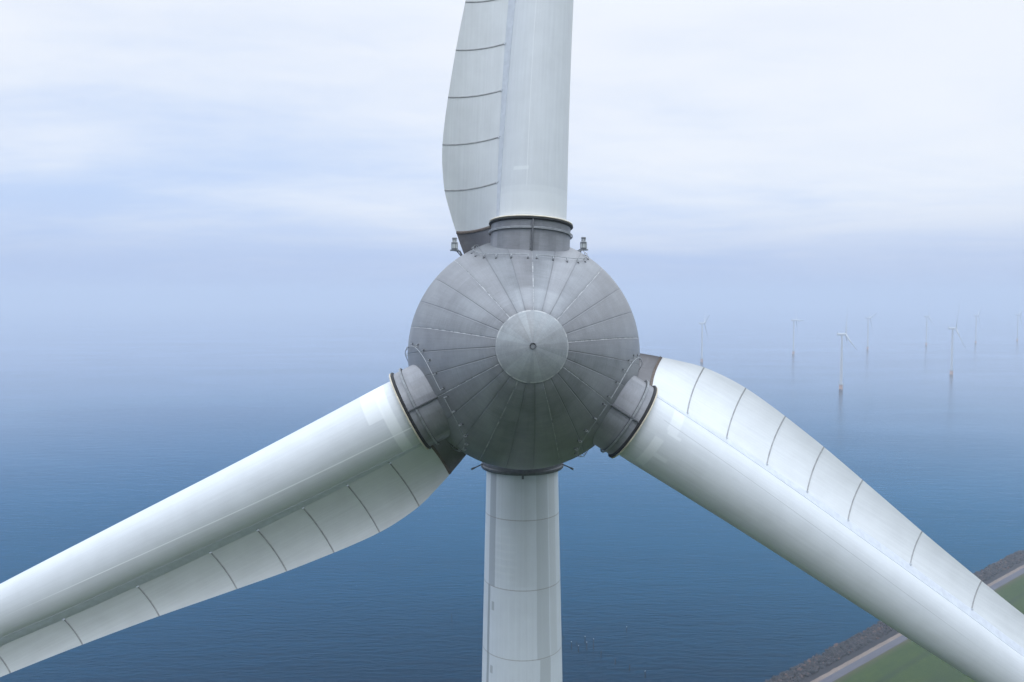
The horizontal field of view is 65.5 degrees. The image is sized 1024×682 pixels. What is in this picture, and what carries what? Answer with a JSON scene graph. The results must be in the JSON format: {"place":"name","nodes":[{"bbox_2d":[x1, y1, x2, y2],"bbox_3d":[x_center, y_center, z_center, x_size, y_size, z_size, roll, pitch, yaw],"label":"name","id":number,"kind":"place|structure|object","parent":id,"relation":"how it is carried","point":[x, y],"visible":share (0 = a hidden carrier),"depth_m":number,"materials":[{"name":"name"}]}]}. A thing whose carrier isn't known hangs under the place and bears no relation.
{"place":"outdoors","nodes":[
{"label":"outdoors","id":0,"kind":"place"},
{"bbox_2d":[0,305,1023,681],"bbox_3d":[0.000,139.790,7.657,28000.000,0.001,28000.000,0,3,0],"label":"water","id":1,"kind":"structure","parent":0,"point":[110,415],"depth_m":606.35,"materials":[{"name":"blue liquid"}]},
{"bbox_2d":[699,310,708,362],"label":"offshore turbine","id":2,"kind":"object","parent":1,"relation":"in","point":[701,359],"visible":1,"depth_m":1702.47,"materials":[{"name":"white metal"}]},
{"bbox_2d":[791,317,803,354],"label":"offshore turbine","id":3,"kind":"object","parent":1,"relation":"in","point":[793,351],"visible":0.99,"depth_m":1939.78,"materials":[{"name":"white metal"}]},
{"bbox_2d":[837,302,856,389],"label":"offshore turbine","id":4,"kind":"object","parent":1,"relation":"in","point":[841,383],"visible":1,"depth_m":1198.77,"materials":[{"name":"white metal"}]},
{"bbox_2d":[865,307,876,349],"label":"offshore turbine","id":5,"kind":"object","parent":1,"relation":"in","point":[867,347],"visible":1,"depth_m":2119.44,"materials":[{"name":"white metal"}]},
{"bbox_2d":[924,303,933,345],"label":"offshore turbine","id":6,"kind":"object","parent":1,"relation":"in","point":[926,342],"visible":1,"depth_m":2310.95,"materials":[{"name":"white metal"}]},
{"bbox_2d":[948,301,964,375],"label":"offshore turbine","id":7,"kind":"object","parent":1,"relation":"in","point":[951,370],"visible":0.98,"depth_m":1426.98,"materials":[{"name":"white metal"}]},
{"bbox_2d":[974,308,981,343],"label":"offshore turbine","id":8,"kind":"object","parent":1,"relation":"in","point":[976,327],"visible":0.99,"depth_m":2408.53,"materials":[{"name":"white metal"}]},
{"bbox_2d":[1016,307,1022,340],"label":"offshore turbine","id":9,"kind":"object","parent":1,"relation":"in","point":[1017,338],"visible":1,"depth_m":2541.52,"materials":[{"name":"white metal"}]},
{"bbox_2d":[0,0,1023,304],"label":"sky","id":10,"kind":"structure","parent":0,"point":[153,152],"materials":[{"name":"white"}]},
{"bbox_2d":[800,560,1023,681],"bbox_3d":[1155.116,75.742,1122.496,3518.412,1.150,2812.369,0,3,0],"label":"dike bank","id":11,"kind":"structure","parent":0,"point":[833,665],"depth_m":309.73,"materials":[{"name":"grey concrete"}]},
{"bbox_2d":[810,565,1023,681],"bbox_3d":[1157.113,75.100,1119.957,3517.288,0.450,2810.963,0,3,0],"label":"dike path","id":12,"kind":"structure","parent":11,"relation":"on","point":[847,663],"depth_m":307.46,"materials":[{"name":"concrete"}]},
{"bbox_2d":[819,568,1023,681],"bbox_3d":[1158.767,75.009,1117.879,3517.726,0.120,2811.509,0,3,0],"label":"road","id":13,"kind":"structure","parent":0,"point":[862,660],"depth_m":305.35,"materials":[{"name":"grey asphalt"}]},
{"bbox_2d":[833,573,1023,681],"bbox_3d":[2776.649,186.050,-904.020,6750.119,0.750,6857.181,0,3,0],"label":"grass field","id":14,"kind":"structure","parent":0,"point":[908,660],"depth_m":294.51,"materials":[{"name":"green plant"}]},
{"bbox_2d":[0,0,1023,681],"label":"wind turbine","id":15,"kind":"object","parent":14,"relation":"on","point":[526,374],"visible":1,"depth_m":36.31,"materials":[{"name":"metal"}]},
{"bbox_3d":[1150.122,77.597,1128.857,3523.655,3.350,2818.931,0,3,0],"label":"rock bed","id":16,"kind":"structure","parent":0,"visible":0},
{"bbox_2d":[765,550,1023,681],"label":"shore rocks","id":17,"kind":"object","parent":16,"relation":"on","point":[836,652],"visible":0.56,"depth_m":316.57,"materials":[{"name":"grey stone"}]}
]}

